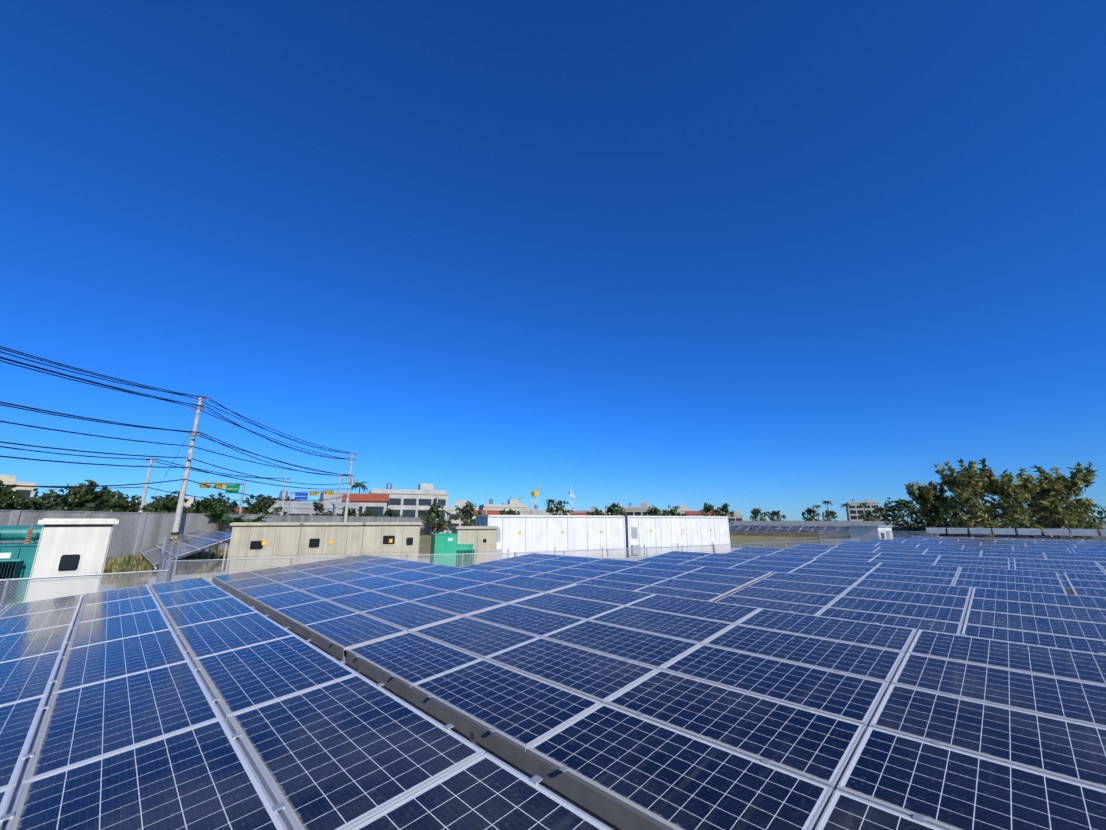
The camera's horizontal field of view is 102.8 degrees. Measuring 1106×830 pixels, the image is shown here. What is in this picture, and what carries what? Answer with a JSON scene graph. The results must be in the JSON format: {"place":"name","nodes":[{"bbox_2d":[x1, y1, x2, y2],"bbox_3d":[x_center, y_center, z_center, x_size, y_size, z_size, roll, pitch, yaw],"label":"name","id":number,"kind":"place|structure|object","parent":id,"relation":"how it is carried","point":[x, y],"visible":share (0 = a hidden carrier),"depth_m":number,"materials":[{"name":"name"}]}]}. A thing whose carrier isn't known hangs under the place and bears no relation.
{"place":"outdoors","nodes":[
{"label":"outdoors","id":0,"kind":"place"},
{"bbox_2d":[0,475,35,508],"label":"building","id":1,"kind":"structure","parent":0,"point":[10,480],"depth_m":112.49,"materials":[{"name":"beige paint"}]},
{"bbox_2d":[129,496,195,511],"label":"building","id":2,"kind":"structure","parent":0,"point":[188,503],"depth_m":119.45,"materials":[{"name":"white concrete"}]},
{"bbox_2d":[242,494,272,513],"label":"road tree","id":3,"kind":"object","parent":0,"point":[247,509],"visible":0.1,"depth_m":72.71,"materials":[{"name":"green plant"}]},
{"bbox_2d":[99,548,738,591],"bbox_3d":[0.218,10.089,29.383,59.432,0.100,23.646,10,-17,-36],"label":"equipment pad","id":4,"kind":"object","parent":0,"point":[194,576],"depth_m":23.44,"materials":[{"name":"concrete"}]},
{"bbox_2d":[225,522,302,574],"bbox_3d":[-14.813,7.086,22.925,3.170,2.950,2.220,6,-15,-23],"label":"switchgear","id":5,"kind":"object","parent":4,"relation":"on","point":[282,539],"visible":0.75,"depth_m":22.07,"materials":[{"name":"beige paint"}]},
{"bbox_2d":[297,522,365,563],"bbox_3d":[-12.066,7.359,24.075,3.170,2.950,2.220,6,-15,-23],"label":"switchgear","id":6,"kind":"object","parent":4,"relation":"on","point":[345,537],"visible":0.67,"depth_m":23.25,"materials":[{"name":"beige paint"}]},
{"bbox_2d":[361,522,422,560],"bbox_3d":[-9.319,7.633,25.224,3.170,2.950,2.220,6,-15,-23],"label":"switchgear","id":7,"kind":"object","parent":4,"relation":"on","point":[404,536],"visible":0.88,"depth_m":24.44,"materials":[{"name":"beige paint"}]},
{"bbox_2d":[430,533,474,566],"bbox_3d":[-5.919,8.068,25.648,2.520,2.300,1.900,6,-15,-23],"label":"pad transformer","id":8,"kind":"object","parent":4,"relation":"on","point":[443,543],"visible":0.46,"depth_m":25.12,"materials":[{"name":"green paint"}]},
{"bbox_2d":[196,539,720,579],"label":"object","id":9,"kind":"object","parent":4,"relation":"on","point":[329,542],"visible":0.19,"depth_m":31.57,"materials":[{"name":"grey"}]},
{"bbox_2d":[450,526,498,563],"bbox_3d":[-4.905,8.228,27.183,2.620,2.700,2.020,6,-15,-23],"label":"switchgear","id":10,"kind":"object","parent":4,"relation":"on","point":[482,539],"visible":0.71,"depth_m":26.54,"materials":[{"name":"beige paint"}]},
{"bbox_2d":[475,515,625,559],"bbox_3d":[0.076,9.102,32.362,11.200,3.400,2.875,7,-15,-27],"label":"battery container","id":11,"kind":"object","parent":4,"relation":"on","point":[517,534],"visible":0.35,"depth_m":31.27,"materials":[{"name":"metal"}]},
{"bbox_2d":[625,516,730,557],"bbox_3d":[10.160,10.359,37.637,11.200,3.400,2.875,7,-15,-27],"label":"battery container","id":12,"kind":"object","parent":4,"relation":"on","point":[693,532],"visible":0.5,"depth_m":36.35,"materials":[{"name":"metal"}]},
{"bbox_2d":[100,532,849,588],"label":"lawn ground","id":13,"kind":"structure","parent":0,"point":[425,543],"depth_m":71.99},
{"bbox_2d":[0,523,42,604],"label":"power transformer","id":14,"kind":"object","parent":13,"relation":"on","point":[16,560],"visible":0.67,"depth_m":14.99,"materials":[{"name":"teal paint"}]},
{"bbox_2d":[23,518,118,601],"bbox_3d":[-13.314,4.437,12.131,1.520,3.100,1.320,13,-18,-43],"label":"equipment cabinet","id":15,"kind":"object","parent":13,"relation":"on","point":[65,547],"visible":0.65,"depth_m":11.84,"materials":[{"name":"metal"}]},
{"bbox_2d":[0,553,172,605],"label":"fence","id":16,"kind":"object","parent":13,"relation":"on","point":[160,575],"visible":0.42,"depth_m":10.25,"materials":[{"name":"grey"}]},
{"bbox_2d":[101,548,228,586],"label":"grass tufts","id":17,"kind":"object","parent":13,"relation":"on","point":[115,565],"visible":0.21,"depth_m":26.83,"materials":[{"name":"plant"}]},
{"bbox_2d":[170,397,208,540],"bbox_3d":[-30.965,5.035,37.297,1.502,13.600,0.479,-2,-14,9],"label":"utility pole","id":18,"kind":"object","parent":13,"relation":"on","point":[177,520],"visible":0.79,"depth_m":37.11,"materials":[{"name":"concrete"}]},
{"bbox_2d":[0,346,356,500],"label":"power lines","id":19,"kind":"object","parent":18,"relation":"attached to","point":[136,393],"visible":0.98,"depth_m":34.84,"materials":[{"name":"black metal"}]},
{"bbox_2d":[206,512,238,550],"bbox_3d":[-31.165,10.928,40.946,3.423,3.827,3.586,13,-18,-43],"label":"banana plant","id":20,"kind":"object","parent":13,"relation":"on","point":[217,516],"visible":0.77,"depth_m":40.99,"materials":[{"name":"green plant"}]},
{"bbox_2d":[217,517,258,521],"bbox_3d":[-29.192,11.175,40.911,4.004,3.331,3.547,5,-14,-20],"label":"banana plant","id":21,"kind":"object","parent":13,"relation":"on","point":[235,519],"visible":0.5,"depth_m":40.72,"materials":[{"name":"green plant"}]},
{"bbox_2d":[225,515,275,529],"bbox_3d":[-29.114,11.409,42.293,4.179,3.515,3.353,13,-18,-43],"label":"banana plant","id":22,"kind":"object","parent":13,"relation":"on","point":[260,518],"visible":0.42,"depth_m":42.74,"materials":[{"name":"green plant"}]},
{"bbox_2d":[344,453,356,521],"bbox_3d":[-28.970,11.588,62.428,1.502,12.500,0.571,-2,-14,9],"label":"utility pole","id":23,"kind":"object","parent":13,"relation":"on","point":[351,481],"visible":0.65,"depth_m":62.60,"materials":[{"name":"concrete"}]},
{"bbox_2d":[420,502,454,532],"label":"tree","id":24,"kind":"object","parent":13,"relation":"on","point":[433,512],"visible":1,"depth_m":90.88,"materials":[{"name":"green plant"}]},
{"bbox_2d":[447,500,472,532],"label":"building","id":25,"kind":"structure","parent":13,"relation":"on","point":[452,511],"depth_m":111.93,"materials":[{"name":"white paint"}]},
{"bbox_2d":[454,501,484,525],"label":"tree","id":26,"kind":"object","parent":13,"relation":"on","point":[466,509],"visible":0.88,"depth_m":96.70,"materials":[{"name":"green plant"}]},
{"bbox_2d":[473,510,499,525],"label":"building","id":27,"kind":"structure","parent":13,"relation":"on","point":[492,512],"depth_m":135.19,"materials":[{"name":"beige paint"}]},
{"bbox_2d":[478,499,527,514],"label":"building","id":28,"kind":"structure","parent":13,"relation":"on","point":[512,505],"depth_m":142.35,"materials":[{"name":"beige concrete"}]},
{"bbox_2d":[500,508,516,514],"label":"tree","id":29,"kind":"object","parent":13,"relation":"on","point":[509,512],"visible":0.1,"depth_m":126.23,"materials":[{"name":"green plant"}]},
{"bbox_2d":[502,503,531,514],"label":"building","id":30,"kind":"structure","parent":13,"relation":"on","point":[525,511],"depth_m":142.91,"materials":[{"name":"beige concrete"}]},
{"bbox_2d":[545,499,556,514],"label":"palm","id":31,"kind":"object","parent":13,"relation":"on","point":[550,501],"visible":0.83,"depth_m":146.27,"materials":[{"name":"green plant"}]},
{"bbox_2d":[546,500,573,514],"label":"tree","id":32,"kind":"object","parent":13,"relation":"on","point":[560,509],"visible":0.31,"depth_m":116.63,"materials":[{"name":"green plant"}]},
{"bbox_2d":[586,508,606,515],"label":"tree","id":33,"kind":"object","parent":13,"relation":"on","point":[597,512],"visible":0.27,"depth_m":121.71,"materials":[{"name":"green plant"}]},
{"bbox_2d":[605,502,627,515],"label":"tree","id":34,"kind":"object","parent":13,"relation":"on","point":[613,510],"visible":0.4,"depth_m":117.07,"materials":[{"name":"green plant"}]},
{"bbox_2d":[140,525,1094,571],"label":"solar panel supports","id":35,"kind":"object","parent":13,"relation":"on","point":[227,541],"visible":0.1,"depth_m":62.06,"materials":[{"name":"metal"}]},
{"bbox_2d":[140,525,1093,564],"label":"solar panels","id":36,"kind":"object","parent":35,"relation":"on","point":[152,554],"visible":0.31,"depth_m":35.97,"materials":[{"name":"glass"}]},
{"bbox_2d":[645,505,671,515],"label":"tree","id":37,"kind":"object","parent":13,"relation":"on","point":[654,511],"visible":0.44,"depth_m":127.12,"materials":[{"name":"green plant"}]},
{"bbox_2d":[532,505,559,514],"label":"building","id":38,"kind":"structure","parent":0,"point":[536,511],"depth_m":166.01,"materials":[{"name":"white paint"}]},
{"bbox_2d":[0,0,1105,520],"label":"sky","id":39,"kind":"structure","parent":0,"point":[785,256],"materials":[{"name":"blue"}]},
{"bbox_2d":[569,484,574,509],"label":"telecom tower","id":40,"kind":"structure","parent":0,"point":[570,493],"depth_m":285.88,"materials":[{"name":"white"}]},
{"bbox_2d":[570,512,593,514],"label":"building","id":41,"kind":"structure","parent":0,"point":[578,513],"depth_m":175.57,"materials":[{"name":"tile"}]},
{"bbox_2d":[571,506,599,512],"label":"building","id":42,"kind":"structure","parent":0,"point":[593,508],"depth_m":198.84,"materials":[{"name":"grey paint"}]},
{"bbox_2d":[142,534,1105,829],"bbox_3d":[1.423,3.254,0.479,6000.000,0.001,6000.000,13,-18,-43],"label":"ground","id":43,"kind":"structure","parent":0,"point":[798,542],"depth_m":59.68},
{"bbox_2d":[0,480,32,509],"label":"road tree","id":44,"kind":"object","parent":43,"relation":"on","point":[7,501],"visible":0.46,"depth_m":39.77,"materials":[{"name":"green plant"}]},
{"bbox_2d":[14,488,73,510],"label":"tree","id":45,"kind":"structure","parent":43,"relation":"on","point":[41,502],"depth_m":30.00,"materials":[{"name":"green plant"}]},
{"bbox_2d":[38,479,114,511],"bbox_3d":[-48.143,9.921,44.612,5.562,7.495,5.835,13,-18,-43],"label":"road tree","id":46,"kind":"object","parent":43,"relation":"on","point":[92,500],"visible":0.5,"depth_m":44.58,"materials":[{"name":"green plant"}]},
{"bbox_2d":[78,486,138,511],"bbox_3d":[-52.086,11.620,51.108,7.728,7.217,6.909,2,-14,-9],"label":"road tree","id":47,"kind":"object","parent":43,"relation":"on","point":[118,494],"visible":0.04,"depth_m":51.37,"materials":[{"name":"green plant"}]},
{"bbox_2d":[109,495,165,512],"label":"tree","id":48,"kind":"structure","parent":43,"relation":"on","point":[121,505],"depth_m":35.13,"materials":[{"name":"green plant"}]},
{"bbox_2d":[156,534,181,583],"bbox_3d":[-16.268,6.345,18.694,0.078,2.430,4.060,8,-16,-32],"label":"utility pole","id":49,"kind":"object","parent":43,"relation":"on","point":[172,547],"visible":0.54,"depth_m":18.89,"materials":[{"name":"grey"}]},
{"bbox_2d":[148,427,195,505],"bbox_3d":[-34.005,3.044,24.405,4.953,11.511,26.423,-1,-13,4],"label":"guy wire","id":50,"kind":"object","parent":43,"relation":"on","point":[190,454],"visible":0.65,"depth_m":37.44,"materials":[{"name":"grey"}]},
{"bbox_2d":[145,490,199,512],"bbox_3d":[-49.193,13.181,56.896,7.602,6.858,7.177,1,-13,-3],"label":"road tree","id":51,"kind":"object","parent":43,"relation":"on","point":[168,502],"visible":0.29,"depth_m":56.77,"materials":[{"name":"green plant"}]},
{"bbox_2d":[190,498,231,513],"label":"tree","id":52,"kind":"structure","parent":43,"relation":"on","point":[202,506],"depth_m":43.52,"materials":[{"name":"green plant"}]},
{"bbox_2d":[202,492,239,509],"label":"road tree","id":53,"kind":"object","parent":43,"relation":"on","point":[223,496],"visible":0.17,"depth_m":67.83,"materials":[{"name":"green plant"}]},
{"bbox_2d":[199,481,245,513],"bbox_3d":[-34.689,10.412,45.626,6.194,7.000,0.450,-4,-14,15],"label":"road sign","id":54,"kind":"object","parent":43,"relation":"on","point":[234,488],"visible":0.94,"depth_m":45.94,"materials":[{"name":"grey"}]},
{"bbox_2d":[203,496,241,513],"bbox_3d":[-46.587,14.218,60.014,6.295,6.293,6.446,-6,-14,22],"label":"road tree","id":55,"kind":"object","parent":43,"relation":"on","point":[222,503],"visible":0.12,"depth_m":60.27,"materials":[{"name":"green plant"}]},
{"bbox_2d":[0,510,449,560],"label":"perimeter wall","id":56,"kind":"structure","parent":43,"relation":"on","point":[134,533],"depth_m":34.90,"materials":[{"name":"concrete"}]},
{"bbox_2d":[247,497,286,514],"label":"tree","id":57,"kind":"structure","parent":43,"relation":"on","point":[259,508],"depth_m":50.85,"materials":[{"name":"green plant"}]},
{"bbox_2d":[254,490,358,515],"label":"building","id":58,"kind":"structure","parent":43,"relation":"on","point":[301,507],"depth_m":72.53,"materials":[{"name":"grey paint"}]},
{"bbox_2d":[312,502,332,515],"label":"tree","id":59,"kind":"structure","parent":43,"relation":"on","point":[318,506],"depth_m":60.27,"materials":[{"name":"green plant"}]},
{"bbox_2d":[337,506,363,515],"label":"tree","id":60,"kind":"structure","parent":43,"relation":"on","point":[352,512],"depth_m":69.45,"materials":[{"name":"green plant"}]},
{"bbox_2d":[318,493,388,516],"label":"building","id":61,"kind":"structure","parent":43,"relation":"on","point":[377,504],"depth_m":82.71,"materials":[{"name":"white paint"}]},
{"bbox_2d":[350,482,368,493],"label":"palm","id":62,"kind":"object","parent":43,"relation":"on","point":[359,485],"visible":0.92,"depth_m":107.04,"materials":[{"name":"green plant"}]},
{"bbox_2d":[359,509,375,515],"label":"tree","id":63,"kind":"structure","parent":43,"relation":"on","point":[367,512],"depth_m":76.07,"materials":[{"name":"green plant"}]},
{"bbox_2d":[382,508,401,516],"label":"tree","id":64,"kind":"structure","parent":43,"relation":"on","point":[389,513],"depth_m":82.02,"materials":[{"name":"green plant"}]},
{"bbox_2d":[369,483,447,534],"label":"building","id":65,"kind":"structure","parent":43,"relation":"on","point":[411,503],"depth_m":97.26,"materials":[{"name":"white paint"}]},
{"bbox_2d":[86,474,807,532],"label":"distant poles","id":66,"kind":"object","parent":43,"relation":"on","point":[437,499],"visible":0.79,"depth_m":68.90,"materials":[{"name":"concrete"}]},
{"bbox_2d":[156,538,859,582],"bbox_3d":[6.875,8.873,27.364,49.061,1.530,2.558,7,-15,-28],"label":"yard fence","id":67,"kind":"object","parent":43,"relation":"on","point":[406,557],"visible":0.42,"depth_m":20.85,"materials":[{"name":"grey"}]},
{"bbox_2d":[531,486,541,508],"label":"crane","id":68,"kind":"object","parent":43,"relation":"on","point":[534,493],"visible":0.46,"depth_m":255.09,"materials":[{"name":"yellow paint"}]},
{"bbox_2d":[0,537,1105,829],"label":"mounting rails","id":69,"kind":"object","parent":43,"relation":"on","point":[586,799],"visible":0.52,"depth_m":3.95,"materials":[{"name":"metal"}]},
{"bbox_2d":[0,536,1105,829],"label":"solar panels","id":70,"kind":"object","parent":69,"relation":"on","point":[134,732],"visible":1,"depth_m":4.16,"materials":[{"name":"blue glass"}]},
{"bbox_2d":[618,503,650,515],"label":"building","id":71,"kind":"structure","parent":43,"relation":"on","point":[630,510],"depth_m":181.36,"materials":[{"name":"white concrete"}]},
{"bbox_2d":[663,505,683,515],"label":"tree","id":72,"kind":"object","parent":43,"relation":"on","point":[673,512],"visible":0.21,"depth_m":132.57,"materials":[{"name":"green plant"}]},
{"bbox_2d":[662,505,690,515],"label":"building","id":73,"kind":"structure","parent":43,"relation":"on","point":[683,508],"depth_m":203.24,"materials":[{"name":"white concrete"}]},
{"bbox_2d":[685,511,715,515],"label":"building","id":74,"kind":"structure","parent":43,"relation":"on","point":[692,513],"depth_m":194.44,"materials":[{"name":"tile"}]},
{"bbox_2d":[699,503,726,515],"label":"tree","id":75,"kind":"object","parent":43,"relation":"on","point":[708,508],"visible":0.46,"depth_m":128.45,"materials":[{"name":"green plant"}]},
{"bbox_2d":[716,503,734,524],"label":"tree","id":76,"kind":"object","parent":43,"relation":"on","point":[724,508],"visible":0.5,"depth_m":133.09,"materials":[{"name":"green plant"}]},
{"bbox_2d":[749,508,767,520],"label":"tree","id":77,"kind":"object","parent":43,"relation":"on","point":[756,513],"visible":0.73,"depth_m":197.65,"materials":[{"name":"green plant"}]},
{"bbox_2d":[767,510,785,520],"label":"tree","id":78,"kind":"object","parent":43,"relation":"on","point":[773,514],"visible":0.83,"depth_m":197.26,"materials":[{"name":"green plant"}]},
{"bbox_2d":[802,507,820,520],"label":"tree","id":79,"kind":"object","parent":43,"relation":"on","point":[809,511],"visible":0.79,"depth_m":207.95,"materials":[{"name":"green plant"}]},
{"bbox_2d":[822,501,831,520],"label":"palm","id":80,"kind":"object","parent":43,"relation":"on","point":[825,502],"visible":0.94,"depth_m":189.68,"materials":[{"name":"green plant"}]},
{"bbox_2d":[822,510,837,520],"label":"tree","id":81,"kind":"object","parent":43,"relation":"on","point":[832,515],"visible":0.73,"depth_m":208.83,"materials":[{"name":"green plant"}]},
{"bbox_2d":[858,503,870,520],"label":"palm","id":82,"kind":"object","parent":43,"relation":"on","point":[864,504],"visible":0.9,"depth_m":199.41,"materials":[{"name":"green plant"}]},
{"bbox_2d":[859,510,877,520],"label":"tree","id":83,"kind":"object","parent":43,"relation":"on","point":[870,515],"visible":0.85,"depth_m":218.35,"materials":[{"name":"green plant"}]},
{"bbox_2d":[847,525,892,541],"bbox_3d":[33.471,12.892,46.371,3.700,2.520,2.900,9,-16,-33],"label":"service hut","id":84,"kind":"object","parent":43,"relation":"on","point":[881,529],"visible":0.46,"depth_m":45.57,"materials":[{"name":"white paint"}]},
{"bbox_2d":[819,530,938,544],"bbox_3d":[33.902,12.665,44.362,11.481,2.030,4.114,-2,-14,8],"label":"fence","id":85,"kind":"object","parent":43,"relation":"on","point":[852,535],"visible":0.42,"depth_m":44.96,"materials":[{"name":"grey"}]},
{"bbox_2d":[872,504,896,520],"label":"tree","id":86,"kind":"object","parent":43,"relation":"on","point":[881,510],"visible":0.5,"depth_m":200.52,"materials":[{"name":"green plant"}]},
{"bbox_2d":[881,498,937,537],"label":"tree","id":87,"kind":"object","parent":43,"relation":"on","point":[901,506],"visible":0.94,"depth_m":69.40,"materials":[{"name":"green plant"}]},
{"bbox_2d":[729,521,1105,532],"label":"solar panels","id":88,"kind":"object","parent":43,"relation":"on","point":[830,523],"depth_m":140.43,"materials":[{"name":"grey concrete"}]},
{"bbox_2d":[904,480,946,535],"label":"tree","id":89,"kind":"object","parent":43,"relation":"on","point":[928,495],"visible":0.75,"depth_m":70.11,"materials":[{"name":"green plant"}]},
{"bbox_2d":[906,481,955,536],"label":"tree","id":90,"kind":"object","parent":43,"relation":"on","point":[938,497],"visible":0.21,"depth_m":71.40,"materials":[{"name":"green plant"}]},
{"bbox_2d":[928,494,986,536],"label":"tree","id":91,"kind":"object","parent":43,"relation":"on","point":[944,500],"visible":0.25,"depth_m":68.22,"materials":[{"name":"green plant"}]},
{"bbox_2d":[931,457,1001,537],"bbox_3d":[55.121,11.352,58.989,6.817,11.411,6.251,13,-18,-43],"label":"tree","id":92,"kind":"object","parent":43,"relation":"on","point":[961,482],"visible":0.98,"depth_m":58.87,"materials":[{"name":"green plant"}]},
{"bbox_2d":[947,474,997,537],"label":"tree","id":93,"kind":"object","parent":43,"relation":"on","point":[982,499],"visible":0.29,"depth_m":66.72,"materials":[{"name":"green plant"}]},
{"bbox_2d":[986,501,1013,527],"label":"tree","id":94,"kind":"object","parent":43,"relation":"on","point":[993,505],"visible":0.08,"depth_m":71.90,"materials":[{"name":"green plant"}]},
{"bbox_2d":[971,467,1043,537],"bbox_3d":[61.252,12.154,60.027,6.267,10.322,7.159,-1,-13,5],"label":"tree","id":95,"kind":"object","parent":43,"relation":"on","point":[1001,487],"visible":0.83,"depth_m":58.86,"materials":[{"name":"green plant"}]},
{"bbox_2d":[1006,479,1064,527],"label":"tree","id":96,"kind":"object","parent":43,"relation":"on","point":[1038,512],"visible":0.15,"depth_m":69.65,"materials":[{"name":"green plant"}]},
{"bbox_2d":[1020,494,1077,527],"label":"tree","id":97,"kind":"object","parent":43,"relation":"on","point":[1035,502],"visible":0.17,"depth_m":68.86,"materials":[{"name":"green plant"}]},
{"bbox_2d":[1020,473,1098,538],"bbox_3d":[68.636,12.550,60.382,7.058,9.706,6.808,13,-18,-43],"label":"tree","id":98,"kind":"object","parent":43,"relation":"on","point":[1055,499],"visible":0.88,"depth_m":59.88,"materials":[{"name":"green plant"}]},
{"bbox_2d":[1030,461,1105,539],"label":"tree","id":99,"kind":"object","parent":43,"relation":"on","point":[1087,476],"visible":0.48,"depth_m":62.30,"materials":[{"name":"green plant"}]},
{"bbox_2d":[1062,498,1105,528],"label":"tree","id":100,"kind":"object","parent":43,"relation":"on","point":[1101,515],"visible":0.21,"depth_m":70.91,"materials":[{"name":"green plant"}]},
{"bbox_2d":[725,511,742,520],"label":"building","id":101,"kind":"structure","parent":0,"point":[738,516],"depth_m":222.81,"materials":[{"name":"white paint"}]},
{"bbox_2d":[846,499,880,520],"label":"building","id":102,"kind":"structure","parent":0,"point":[854,511],"depth_m":246.11,"materials":[{"name":"white paint"}]},
{"bbox_2d":[926,528,1105,535],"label":"solar panels","id":103,"kind":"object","parent":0,"point":[1062,532],"depth_m":36.06,"materials":[{"name":"grey"}]},
{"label":"road","id":104,"kind":"structure","parent":0,"visible":0},
{"bbox_2d":[138,459,157,511],"bbox_3d":[-43.239,9.339,46.517,1.402,9.500,0.456,-2,-14,9],"label":"pole","id":105,"kind":"object","parent":104,"relation":"on","point":[144,493],"visible":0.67,"depth_m":46.89,"materials":[{"name":"concrete"}]},
{"bbox_2d":[280,478,290,514],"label":"pole","id":106,"kind":"object","parent":104,"relation":"on","point":[284,494],"visible":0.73,"depth_m":68.26,"materials":[{"name":"concrete"}]},
{"bbox_2d":[287,490,334,514],"bbox_3d":[-32.627,13.623,59.102,6.194,7.000,0.450,-1,-13,4],"label":"gantry","id":107,"kind":"object","parent":104,"relation":"on","point":[301,495],"visible":0.96,"depth_m":59.75,"materials":[{"name":"multicoloured"}]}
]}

